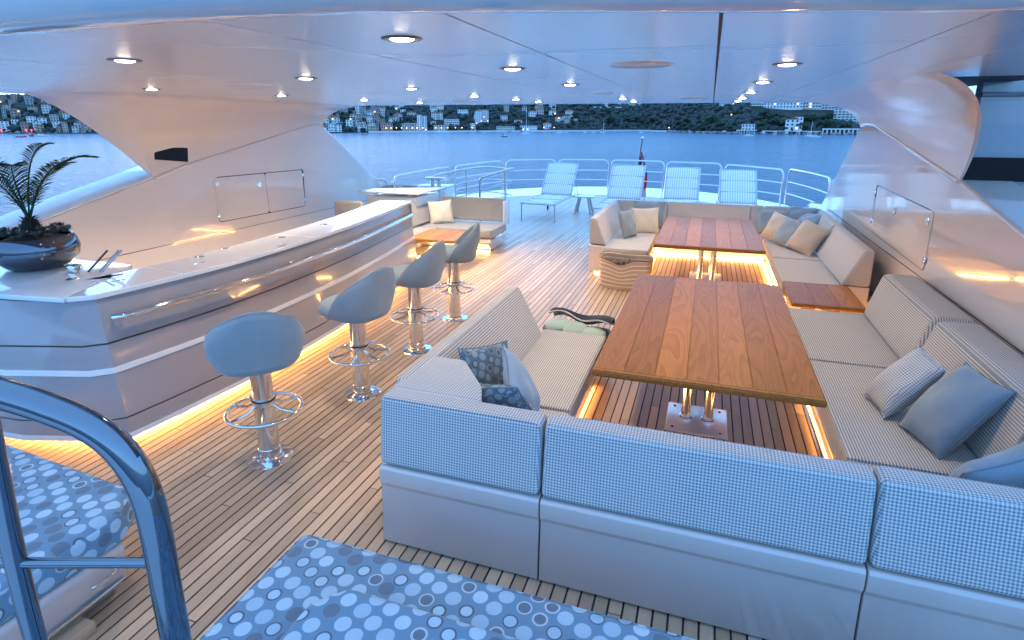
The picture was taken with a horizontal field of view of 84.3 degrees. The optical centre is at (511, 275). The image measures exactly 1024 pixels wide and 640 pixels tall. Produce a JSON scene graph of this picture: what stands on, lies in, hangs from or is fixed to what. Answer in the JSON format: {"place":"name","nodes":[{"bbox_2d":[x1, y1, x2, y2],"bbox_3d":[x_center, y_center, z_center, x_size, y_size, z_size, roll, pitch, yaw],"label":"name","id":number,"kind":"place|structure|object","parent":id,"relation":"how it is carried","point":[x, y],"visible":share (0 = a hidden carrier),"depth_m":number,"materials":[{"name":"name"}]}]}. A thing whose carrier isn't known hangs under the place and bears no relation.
{"place":"outdoors","nodes":[
{"label":"outdoors","id":0,"kind":"place"},
{"bbox_2d":[26,116,35,122],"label":"house","id":1,"kind":"structure","parent":0,"point":[30,118],"depth_m":803.74,"materials":[{"name":"grey"}]},
{"bbox_2d":[0,92,380,269],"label":"superstructure wing","id":2,"kind":"structure","parent":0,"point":[208,175],"depth_m":8.62,"materials":[{"name":"paint"}]},
{"bbox_2d":[154,148,187,161],"bbox_3d":[-4.996,-1.760,8.231,0.140,0.249,0.569,5,16,18],"label":"window end","id":3,"kind":"structure","parent":2,"relation":"in","point":[171,154],"depth_m":8.22,"materials":[{"name":"black"}]},
{"bbox_2d":[214,174,268,220],"bbox_3d":[-4.546,-1.333,9.570,0.006,0.709,1.116,5,16,18],"label":"hatch door","id":4,"kind":"structure","parent":2,"relation":"in","point":[236,196],"depth_m":9.52,"materials":[{"name":"beige paint"}]},
{"bbox_2d":[265,170,304,211],"bbox_3d":[-4.206,-1.580,10.536,0.006,0.703,0.976,5,16,18],"label":"hatch door","id":5,"kind":"structure","parent":2,"relation":"in","point":[285,190],"depth_m":10.50,"materials":[{"name":"beige paint"}]},
{"bbox_2d":[5,195,827,639],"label":"deck","id":6,"kind":"structure","parent":0,"point":[241,527],"depth_m":4.30,"materials":[{"name":"brown"}]},
{"bbox_2d":[0,445,134,639],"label":"sun pad","id":7,"kind":"object","parent":6,"relation":"on","point":[64,511],"visible":0.85,"depth_m":2.72,"materials":[{"name":"fabric"}]},
{"bbox_2d":[50,616,96,639],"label":"stair step","id":8,"kind":"object","parent":6,"relation":"on","point":[81,628],"visible":0.49,"depth_m":2.65,"materials":[{"name":"brown wood"}]},
{"bbox_2d":[0,376,191,639],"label":"stair rail","id":9,"kind":"object","parent":6,"relation":"on","point":[117,448],"visible":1,"depth_m":1.07,"materials":[{"name":"silver metal"}]},
{"bbox_2d":[0,200,416,440],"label":"bar counter","id":10,"kind":"object","parent":6,"relation":"on","point":[121,345],"visible":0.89,"depth_m":4.40,"materials":[{"name":"paint"}]},
{"bbox_2d":[0,142,99,270],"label":"potted palm","id":11,"kind":"object","parent":10,"relation":"on","point":[32,244],"visible":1,"depth_m":4.48,"materials":[{"name":"green plant"}]},
{"bbox_2d":[66,250,121,272],"bbox_3d":[-3.325,-0.107,4.508,0.396,0.161,0.133,-5,16,-19],"label":"steel tap","id":12,"kind":"object","parent":10,"relation":"on","point":[74,268],"visible":1,"depth_m":4.50,"materials":[{"name":"silver"}]},
{"bbox_2d":[204,311,304,469],"bbox_3d":[-1.751,0.744,3.952,0.623,1.209,0.628,-7,17,-25],"label":"bar stool","id":13,"kind":"object","parent":6,"relation":"on","point":[258,348],"visible":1,"depth_m":3.69,"materials":[{"name":"leather"}]},
{"bbox_2d":[334,200,362,215],"bbox_3d":[-2.910,-0.941,10.648,0.600,0.980,0.550,5,16,18],"label":"grey armchair","id":14,"kind":"object","parent":6,"relation":"on","point":[341,206],"visible":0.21,"depth_m":10.31,"materials":[{"name":"fabric"}]},
{"bbox_2d":[318,266,395,401],"bbox_3d":[-1.332,0.481,4.929,0.628,1.209,0.623,8,17,28],"label":"bar stool","id":15,"kind":"object","parent":6,"relation":"on","point":[358,305],"visible":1,"depth_m":4.74,"materials":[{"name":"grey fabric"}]},
{"bbox_2d":[358,181,443,247],"bbox_3d":[-2.193,-1.287,11.450,1.300,1.231,1.150,5,16,18],"label":"bar console","id":16,"kind":"object","parent":6,"relation":"on","point":[420,195],"visible":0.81,"depth_m":11.05,"materials":[{"name":"white paint"}]},
{"bbox_2d":[390,240,445,354],"bbox_3d":[-1.005,0.215,5.916,0.628,1.209,0.623,4,16,16],"label":"bar stool","id":17,"kind":"object","parent":6,"relation":"on","point":[425,269],"visible":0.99,"depth_m":5.76,"materials":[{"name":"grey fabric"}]},
{"bbox_2d":[425,176,445,200],"bbox_3d":[-1.891,-1.921,14.134,0.520,1.060,0.140,5,16,18],"label":"mooring bollard","id":18,"kind":"object","parent":6,"relation":"on","point":[433,179],"visible":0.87,"depth_m":14.00,"materials":[{"name":"silver metal"}]},
{"bbox_2d":[418,183,454,195],"bbox_3d":[-2.004,-2.018,15.036,0.840,0.780,0.615,5,16,18],"label":"life raft box","id":19,"kind":"object","parent":6,"relation":"on","point":[450,191],"visible":0.16,"depth_m":14.77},
{"bbox_2d":[414,229,464,264],"bbox_3d":[-1.214,-0.456,9.770,0.860,0.500,0.900,5,16,18],"label":"coffee table","id":20,"kind":"object","parent":6,"relation":"on","point":[446,236],"visible":0.53,"depth_m":9.62,"materials":[{"name":"brown wood"}]},
{"bbox_2d":[199,535,695,639],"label":"sun pad","id":21,"kind":"object","parent":6,"relation":"on","point":[308,587],"visible":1,"depth_m":2.27,"materials":[{"name":"fabric"}]},
{"bbox_2d":[433,222,479,321],"bbox_3d":[-0.697,-0.053,6.911,0.628,1.209,0.623,-1,15,-2],"label":"bar stool","id":22,"kind":"object","parent":6,"relation":"on","point":[463,248],"visible":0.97,"depth_m":6.85,"materials":[{"name":"grey fabric"}]},
{"bbox_2d":[411,196,509,257],"bbox_3d":[-1.216,-0.867,10.502,1.710,0.886,2.440,5,16,18],"label":"corner sofa","id":23,"kind":"object","parent":6,"relation":"on","point":[492,235],"visible":0.48,"depth_m":11.14,"materials":[{"name":"grey fabric"}]},
{"bbox_2d":[427,199,453,223],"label":"throw pillow","id":24,"kind":"object","parent":23,"relation":"on","point":[440,211],"visible":1,"depth_m":11.00,"materials":[{"name":"beige fabric"}]},
{"bbox_2d":[431,166,513,221],"bbox_3d":[-0.995,-2.025,13.994,2.051,1.335,1.074,-1,15,-3],"label":"stairwell rail","id":25,"kind":"object","parent":6,"relation":"on","point":[485,176],"visible":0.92,"depth_m":14.29,"materials":[{"name":"grey metal"}]},
{"bbox_2d":[520,162,578,222],"bbox_3d":[1.030,-2.200,14.694,0.900,1.308,2.145,6,16,22],"label":"sun lounger","id":26,"kind":"object","parent":6,"relation":"on","point":[559,179],"visible":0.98,"depth_m":15.13,"materials":[{"name":"fabric"}]},
{"bbox_2d":[543,307,614,338],"bbox_3d":[0.645,0.642,5.660,0.696,0.518,0.373,9,17,30],"label":"beach bag","id":27,"kind":"object","parent":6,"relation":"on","point":[567,325],"visible":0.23,"depth_m":5.59,"materials":[{"name":"beige fabric"}]},
{"bbox_2d":[573,194,596,214],"bbox_3d":[1.933,-1.899,15.197,0.600,0.484,0.440,5,16,18],"label":"side table","id":28,"kind":"object","parent":6,"relation":"on","point":[578,201],"visible":0.88,"depth_m":15.11,"materials":[{"name":"grey metal"}]},
{"bbox_2d":[592,164,645,215],"bbox_3d":[2.674,-1.986,13.899,0.900,1.308,2.145,6,16,21],"label":"sun lounger","id":29,"kind":"object","parent":6,"relation":"on","point":[626,182],"visible":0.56,"depth_m":14.40,"materials":[{"name":"fabric"}]},
{"bbox_2d":[599,251,653,290],"bbox_3d":[1.673,-0.061,8.343,0.778,0.480,0.428,6,16,22],"label":"beach bag","id":30,"kind":"object","parent":6,"relation":"on","point":[620,271],"visible":0.9,"depth_m":8.22,"materials":[{"name":"fabric"}]},
{"bbox_2d":[662,167,700,202],"bbox_3d":[4.181,-1.984,14.026,0.900,1.238,2.145,5,16,17],"label":"sun lounger","id":31,"kind":"object","parent":6,"relation":"on","point":[682,183],"visible":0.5,"depth_m":14.55,"materials":[{"name":"white fabric"}]},
{"bbox_2d":[379,274,1023,639],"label":"corner sofa","id":32,"kind":"object","parent":6,"relation":"on","point":[874,525],"visible":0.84,"depth_m":2.78,"materials":[{"name":"fabric"}]},
{"bbox_2d":[457,340,507,384],"bbox_3d":[-0.170,0.693,3.860,0.446,0.446,0.148,-3,-9,-44],"label":"throw pillow","id":33,"kind":"object","parent":32,"relation":"on","point":[485,364],"visible":0.4,"depth_m":3.81,"materials":[{"name":"fabric"}]},
{"bbox_2d":[480,384,534,410],"bbox_3d":[-0.086,0.788,3.417,0.486,0.427,0.184,-2,46,34],"label":"throw pillow","id":34,"kind":"object","parent":32,"relation":"on","point":[508,395],"visible":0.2,"depth_m":3.25,"materials":[{"name":"fabric"}]},
{"bbox_2d":[501,344,539,410],"bbox_3d":[0.062,0.746,3.640,0.183,0.466,0.466,-25,30,4],"label":"throw pillow","id":35,"kind":"object","parent":32,"relation":"on","point":[516,372],"visible":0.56,"depth_m":3.56,"materials":[{"name":"grey fabric"}]},
{"bbox_2d":[862,346,947,418],"bbox_3d":[2.643,0.727,3.815,0.210,0.505,0.347,40,20,1],"label":"throw pillow","id":36,"kind":"object","parent":32,"relation":"on","point":[909,379],"visible":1,"depth_m":3.73,"materials":[{"name":"fabric"}]},
{"bbox_2d":[898,362,1016,459],"bbox_3d":[2.650,0.804,3.415,0.229,0.565,0.387,36,15,-5],"label":"throw pillow","id":37,"kind":"object","parent":32,"relation":"on","point":[950,412],"visible":1,"depth_m":3.32,"materials":[{"name":"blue fabric"}]},
{"bbox_2d":[949,442,1023,488],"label":"throw pillow","id":38,"kind":"object","parent":32,"relation":"on","point":[1005,467],"visible":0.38,"depth_m":2.49,"materials":[{"name":"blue fabric"}]},
{"bbox_2d":[1013,432,1023,445],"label":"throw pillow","id":39,"kind":"object","parent":32,"relation":"on","point":[1020,440],"visible":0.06,"depth_m":2.83,"materials":[{"name":"fabric"}]},
{"bbox_2d":[592,274,826,439],"bbox_3d":[1.643,0.726,4.916,1.430,0.738,2.650,5,16,18],"label":"dining table","id":40,"kind":"object","parent":6,"relation":"on","point":[710,338],"visible":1,"depth_m":4.39,"materials":[{"name":"brown wood"}]},
{"bbox_2d":[653,216,765,280],"bbox_3d":[3.042,-0.332,8.848,1.430,0.738,2.580,5,16,18],"label":"dining table","id":41,"kind":"object","parent":6,"relation":"on","point":[713,236],"visible":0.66,"depth_m":8.30,"materials":[{"name":"brown wood"}]},
{"bbox_2d":[588,199,874,314],"bbox_3d":[3.172,-0.456,8.955,3.750,0.896,3.800,5,16,18],"label":"corner sofa","id":42,"kind":"object","parent":6,"relation":"on","point":[841,255],"visible":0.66,"depth_m":8.79,"materials":[{"name":"fabric"}]},
{"bbox_2d":[618,209,636,238],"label":"throw pillow","id":43,"kind":"object","parent":42,"relation":"on","point":[627,223],"visible":1,"depth_m":9.59,"materials":[{"name":"grey fabric"}]},
{"bbox_2d":[631,207,658,233],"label":"throw pillow","id":44,"kind":"object","parent":42,"relation":"on","point":[646,220],"visible":0.82,"depth_m":10.06,"materials":[{"name":"beige fabric"}]},
{"bbox_2d":[634,201,665,228],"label":"throw pillow","id":45,"kind":"object","parent":42,"relation":"on","point":[660,205],"visible":0.39,"depth_m":10.30,"materials":[{"name":"grey fabric"}]},
{"bbox_2d":[756,208,789,233],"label":"throw pillow","id":46,"kind":"object","parent":42,"relation":"on","point":[764,216],"visible":0.47,"depth_m":9.74,"materials":[{"name":"grey fabric"}]},
{"bbox_2d":[760,211,799,238],"bbox_3d":[4.400,-0.770,9.297,0.154,0.466,0.466,18,14,-39],"label":"throw pillow","id":47,"kind":"object","parent":42,"relation":"on","point":[776,220],"visible":0.52,"depth_m":9.32,"materials":[{"name":"beige fabric"}]},
{"bbox_2d":[771,216,801,248],"bbox_3d":[4.366,-0.672,8.938,0.149,0.466,0.466,24,16,-26],"label":"throw pillow","id":48,"kind":"object","parent":42,"relation":"on","point":[786,230],"visible":0.72,"depth_m":8.91,"materials":[{"name":"grey fabric"}]},
{"bbox_2d":[787,205,819,219],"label":"throw pillow","id":49,"kind":"object","parent":42,"relation":"on","point":[796,212],"visible":0.46,"depth_m":9.61,"materials":[{"name":"grey fabric"}]},
{"bbox_2d":[785,218,830,256],"bbox_3d":[4.424,-0.568,8.508,0.166,0.506,0.566,27,16,-19],"label":"throw pillow","id":50,"kind":"object","parent":42,"relation":"on","point":[807,237],"visible":0.99,"depth_m":8.42,"materials":[{"name":"beige fabric"}]},
{"bbox_2d":[798,213,821,224],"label":"throw pillow","id":51,"kind":"object","parent":42,"relation":"on","point":[814,218],"visible":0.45,"depth_m":9.27,"materials":[{"name":"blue fabric"}]},
{"bbox_2d":[716,169,757,210],"bbox_3d":[5.342,-1.770,13.233,0.900,1.238,2.145,4,16,14],"label":"sun lounger","id":52,"kind":"object","parent":6,"relation":"on","point":[738,186],"visible":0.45,"depth_m":13.78,"materials":[{"name":"fabric"}]},
{"bbox_2d":[782,281,865,312],"bbox_3d":[3.504,0.445,6.465,0.720,0.480,0.940,5,16,18],"label":"side table","id":53,"kind":"object","parent":6,"relation":"on","point":[824,297],"visible":0.79,"depth_m":6.27,"materials":[{"name":"brown wood"}]},
{"bbox_2d":[0,131,856,216],"bbox_3d":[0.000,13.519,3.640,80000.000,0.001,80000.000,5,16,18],"label":"sea","id":54,"kind":"structure","parent":0,"point":[388,157],"depth_m":243.99,"materials":[{"name":"liquid"}]},
{"bbox_2d":[0,99,856,134],"bbox_3d":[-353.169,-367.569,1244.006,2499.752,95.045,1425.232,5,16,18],"label":"hillside","id":55,"kind":"structure","parent":0,"point":[756,109],"depth_m":899.56,"materials":[{"name":"plant"}]},
{"bbox_2d":[0,121,9,131],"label":"house","id":56,"kind":"structure","parent":55,"relation":"on","point":[3,124],"depth_m":788.60,"materials":[{"name":"grey"}]},
{"bbox_2d":[10,108,21,118],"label":"house","id":57,"kind":"structure","parent":55,"relation":"on","point":[14,112],"depth_m":835.32,"materials":[{"name":"brown concrete"}]},
{"bbox_2d":[20,122,28,131],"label":"house","id":58,"kind":"structure","parent":55,"relation":"on","point":[24,125],"depth_m":783.30,"materials":[{"name":"brown concrete"}]},
{"bbox_2d":[35,124,43,131],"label":"house","id":59,"kind":"structure","parent":55,"relation":"on","point":[39,127],"depth_m":776.89,"materials":[{"name":"grey"}]},
{"bbox_2d":[41,103,50,113],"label":"house","id":60,"kind":"structure","parent":55,"relation":"on","point":[46,108],"depth_m":853.16,"materials":[{"name":"paint"}]},
{"bbox_2d":[49,114,58,122],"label":"house","id":61,"kind":"structure","parent":55,"relation":"on","point":[54,117],"depth_m":811.14,"materials":[{"name":"grey"}]},
{"bbox_2d":[62,121,68,131],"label":"house","id":62,"kind":"structure","parent":55,"relation":"on","point":[64,126],"depth_m":769.68,"materials":[{"name":"white concrete"}]},
{"bbox_2d":[328,123,335,131],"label":"house","id":63,"kind":"structure","parent":55,"relation":"on","point":[331,126],"depth_m":814.85,"materials":[{"name":"grey"}]},
{"bbox_2d":[331,117,339,122],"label":"house","id":64,"kind":"structure","parent":55,"relation":"on","point":[335,119],"depth_m":850.28,"materials":[{"name":"grey"}]},
{"bbox_2d":[381,123,392,130],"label":"waterfront building","id":65,"kind":"structure","parent":55,"relation":"on","point":[386,126],"depth_m":842.98,"materials":[{"name":"grey"}]},
{"bbox_2d":[417,114,421,130],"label":"apartment block","id":66,"kind":"structure","parent":55,"relation":"on","point":[419,122],"depth_m":869.99,"materials":[{"name":"grey"}]},
{"bbox_2d":[422,115,426,130],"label":"apartment block","id":67,"kind":"structure","parent":55,"relation":"on","point":[424,121],"depth_m":874.57,"materials":[{"name":"grey"}]},
{"bbox_2d":[0,94,860,131],"bbox_3d":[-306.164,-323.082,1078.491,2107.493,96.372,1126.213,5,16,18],"label":"woodland","id":68,"kind":"object","parent":55,"relation":"on","point":[739,120],"visible":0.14,"depth_m":929.50,"materials":[{"name":"plant"}]},
{"bbox_2d":[9,129,857,134],"bbox_3d":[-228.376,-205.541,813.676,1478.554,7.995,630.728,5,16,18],"label":"shore rocks","id":69,"kind":"object","parent":55,"relation":"on","point":[796,133],"visible":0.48,"depth_m":727.93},
{"bbox_2d":[434,125,446,130],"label":"waterfront building","id":70,"kind":"structure","parent":55,"relation":"on","point":[438,127],"depth_m":874.89,"materials":[{"name":"grey"}]},
{"bbox_2d":[444,119,458,127],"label":"waterfront building","id":71,"kind":"structure","parent":55,"relation":"on","point":[447,122],"depth_m":905.01,"materials":[{"name":"grey"}]},
{"bbox_2d":[475,111,481,122],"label":"apartment block","id":72,"kind":"structure","parent":55,"relation":"on","point":[478,116],"depth_m":936.92,"materials":[{"name":"grey"}]},
{"bbox_2d":[481,110,488,122],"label":"apartment block","id":73,"kind":"structure","parent":55,"relation":"on","point":[485,115],"depth_m":942.06,"materials":[{"name":"grey"}]},
{"bbox_2d":[369,130,666,132],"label":"promenade","id":74,"kind":"structure","parent":55,"relation":"on","point":[516,131],"depth_m":906.96,"materials":[{"name":"concrete"}]},
{"bbox_2d":[402,124,416,130],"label":"waterfront building","id":75,"kind":"structure","parent":74,"relation":"on","point":[409,127],"depth_m":861.15,"materials":[{"name":"grey"}]},
{"bbox_2d":[496,126,514,129],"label":"waterfront building","id":76,"kind":"structure","parent":74,"relation":"on","point":[505,127],"depth_m":913.76,"materials":[{"name":"grey"}]},
{"bbox_2d":[520,125,536,129],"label":"waterfront building","id":77,"kind":"structure","parent":55,"relation":"on","point":[528,127],"depth_m":924.52,"materials":[{"name":"grey"}]},
{"bbox_2d":[536,107,543,114],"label":"house","id":78,"kind":"structure","parent":55,"relation":"on","point":[539,110],"depth_m":1009.97,"materials":[{"name":"paint"}]},
{"bbox_2d":[736,130,756,133],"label":"sea wall","id":79,"kind":"structure","parent":55,"relation":"on","point":[744,131],"depth_m":725.71,"materials":[{"name":"grey"}]},
{"bbox_2d":[741,124,754,129],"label":"waterfront building","id":80,"kind":"structure","parent":55,"relation":"on","point":[748,126],"depth_m":732.51,"materials":[{"name":"grey"}]},
{"bbox_2d":[763,102,802,109],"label":"waterfront building","id":81,"kind":"structure","parent":55,"relation":"on","point":[788,105],"depth_m":794.84,"materials":[{"name":"grey"}]},
{"bbox_2d":[762,131,820,134],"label":"sea wall","id":82,"kind":"structure","parent":55,"relation":"on","point":[794,132],"depth_m":705.24,"materials":[{"name":"grey"}]},
{"bbox_2d":[785,117,799,130],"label":"waterfront building","id":83,"kind":"structure","parent":55,"relation":"on","point":[791,123],"depth_m":715.99,"materials":[{"name":"white concrete"}]},
{"bbox_2d":[802,102,821,109],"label":"apartment block","id":84,"kind":"structure","parent":55,"relation":"on","point":[814,106],"depth_m":785.71,"materials":[{"name":"grey"}]},
{"bbox_2d":[821,104,837,109],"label":"apartment block","id":85,"kind":"structure","parent":55,"relation":"on","point":[826,107],"depth_m":778.89,"materials":[{"name":"grey"}]},
{"bbox_2d":[822,128,859,133],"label":"sea wall","id":86,"kind":"structure","parent":55,"relation":"on","point":[841,130],"depth_m":683.97,"materials":[{"name":"grey"}]},
{"bbox_2d":[833,108,858,123],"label":"apartment block","id":87,"kind":"structure","parent":55,"relation":"on","point":[841,114],"depth_m":713.59,"materials":[{"name":"grey"}]},
{"bbox_2d":[834,109,855,122],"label":"window","id":88,"kind":"structure","parent":87,"relation":"in","point":[835,109],"depth_m":714.35,"materials":[{"name":"grey"}]},
{"bbox_2d":[0,86,976,94],"label":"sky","id":89,"kind":"structure","parent":0,"point":[973,88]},
{"bbox_2d":[0,0,1023,105],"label":"ceiling","id":90,"kind":"structure","parent":0,"point":[714,51],"depth_m":2.60,"materials":[{"name":"grey"}]},
{"bbox_2d":[106,58,142,62],"bbox_3d":[-2.110,-1.166,3.084,0.168,0.013,0.168,5,16,18],"label":"ceiling downlight","id":91,"kind":"object","parent":90,"relation":"attached to","point":[125,60],"visible":1,"depth_m":3.06,"materials":[{"name":"grey"}]},
{"bbox_2d":[295,77,316,79],"bbox_3d":[-1.572,-1.498,4.317,0.168,0.013,0.168,5,16,18],"label":"ceiling downlight","id":92,"kind":"object","parent":90,"relation":"attached to","point":[305,78],"visible":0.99,"depth_m":4.28,"materials":[{"name":"grey"}]},
{"bbox_2d":[381,35,422,42],"bbox_3d":[-0.445,-0.953,2.290,0.168,0.013,0.168,5,16,18],"label":"ceiling downlight","id":93,"kind":"object","parent":90,"relation":"attached to","point":[401,39],"visible":1,"depth_m":2.26,"materials":[{"name":"grey"}]},
{"bbox_2d":[499,67,525,70],"bbox_3d":[0.004,-1.293,3.556,0.168,0.013,0.168,5,16,18],"label":"ceiling downlight","id":94,"kind":"object","parent":90,"relation":"attached to","point":[512,68],"visible":1,"depth_m":3.52,"materials":[{"name":"grey"}]},
{"bbox_2d":[609,62,673,68],"bbox_3d":[0.763,-1.239,3.339,0.380,0.004,0.380,5,16,18],"label":"ceiling speaker","id":95,"kind":"object","parent":90,"relation":"attached to","point":[634,65],"visible":1,"depth_m":3.33,"materials":[{"name":"grey"}]},
{"bbox_2d":[771,63,802,66],"bbox_3d":[1.597,-1.220,3.285,0.168,0.013,0.168,5,16,18],"label":"ceiling downlight","id":96,"kind":"object","parent":90,"relation":"attached to","point":[786,64],"visible":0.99,"depth_m":3.25,"materials":[{"name":"grey"}]},
{"bbox_2d":[457,187,788,206],"bbox_3d":[0.379,0.623,9.826,11.500,1.588,25.900,5,16,18],"label":"hull deck edge","id":97,"kind":"object","parent":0,"point":[703,196],"visible":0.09,"depth_m":19.60,"materials":[{"name":"paint"}]},
{"bbox_2d":[394,167,450,185],"bbox_3d":[-2.478,-2.393,15.856,0.156,1.077,3.409,5,16,17],"label":"rail section","id":98,"kind":"object","parent":97,"relation":"on","point":[414,172],"visible":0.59,"depth_m":15.88,"materials":[{"name":"grey metal"}]},
{"bbox_2d":[454,160,502,195],"bbox_3d":[-1.090,-3.214,18.905,0.144,1.077,3.009,8,17,28],"label":"rail section","id":99,"kind":"object","parent":97,"relation":"on","point":[455,178],"visible":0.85,"depth_m":18.65,"materials":[{"name":"grey metal"}]},
{"bbox_2d":[505,159,554,189],"bbox_3d":[0.687,-3.692,20.680,1.890,1.077,0.111,-3,15,-11],"label":"rail section","id":100,"kind":"object","parent":97,"relation":"on","point":[525,170],"visible":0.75,"depth_m":20.58,"materials":[{"name":"grey metal"}]},
{"bbox_2d":[559,159,608,188],"bbox_3d":[2.610,-3.716,20.767,1.861,1.078,0.109,2,15,6],"label":"rail section","id":101,"kind":"object","parent":97,"relation":"on","point":[607,170],"visible":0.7,"depth_m":20.66,"materials":[{"name":"grey metal"}]},
{"bbox_2d":[610,159,664,191],"bbox_3d":[4.472,-3.576,20.253,1.946,1.077,0.112,8,17,27],"label":"rail section","id":102,"kind":"object","parent":97,"relation":"on","point":[662,182],"visible":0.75,"depth_m":19.97,"materials":[{"name":"grey metal"}]},
{"bbox_2d":[664,161,721,192],"bbox_3d":[6.135,-3.296,19.209,1.879,1.077,0.110,9,17,30],"label":"rail section","id":103,"kind":"object","parent":97,"relation":"on","point":[697,163],"visible":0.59,"depth_m":19.00,"materials":[{"name":"grey metal"}]},
{"bbox_2d":[725,164,783,205],"bbox_3d":[7.384,-2.808,17.396,0.127,1.077,2.412,-6,16,-21],"label":"rail section","id":104,"kind":"object","parent":97,"relation":"on","point":[782,182],"visible":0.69,"depth_m":16.72,"materials":[{"name":"grey metal"}]},
{"bbox_2d":[784,168,830,204],"bbox_3d":[7.945,-2.225,15.231,0.144,1.078,3.032,2,15,7],"label":"rail section","id":105,"kind":"object","parent":97,"relation":"on","point":[816,174],"visible":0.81,"depth_m":15.62,"materials":[{"name":"grey metal"}]},
{"bbox_2d":[806,202,822,208],"bbox_3d":[6.560,-1.058,11.623,0.840,0.700,1.600,5,16,18],"label":"white locker","id":106,"kind":"object","parent":97,"relation":"on","point":[817,205],"visible":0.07,"depth_m":11.95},
{"bbox_2d":[796,72,1023,355],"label":"superstructure wing","id":107,"kind":"structure","parent":97,"relation":"on","point":[927,186],"depth_m":5.05,"materials":[{"name":"paint"}]},
{"bbox_2d":[871,187,933,268],"bbox_3d":[4.384,-0.598,6.432,0.006,0.618,2.040,5,16,18],"label":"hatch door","id":108,"kind":"structure","parent":107,"relation":"in","point":[907,231],"depth_m":6.23,"materials":[{"name":"beige paint"}]},
{"bbox_2d":[638,137,646,188],"bbox_3d":[4.771,-4.084,20.727,0.430,1.930,0.431,5,16,18],"label":"ensign staff","id":109,"kind":"object","parent":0,"point":[641,155],"visible":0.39,"depth_m":20.78,"materials":[{"name":"grey"}]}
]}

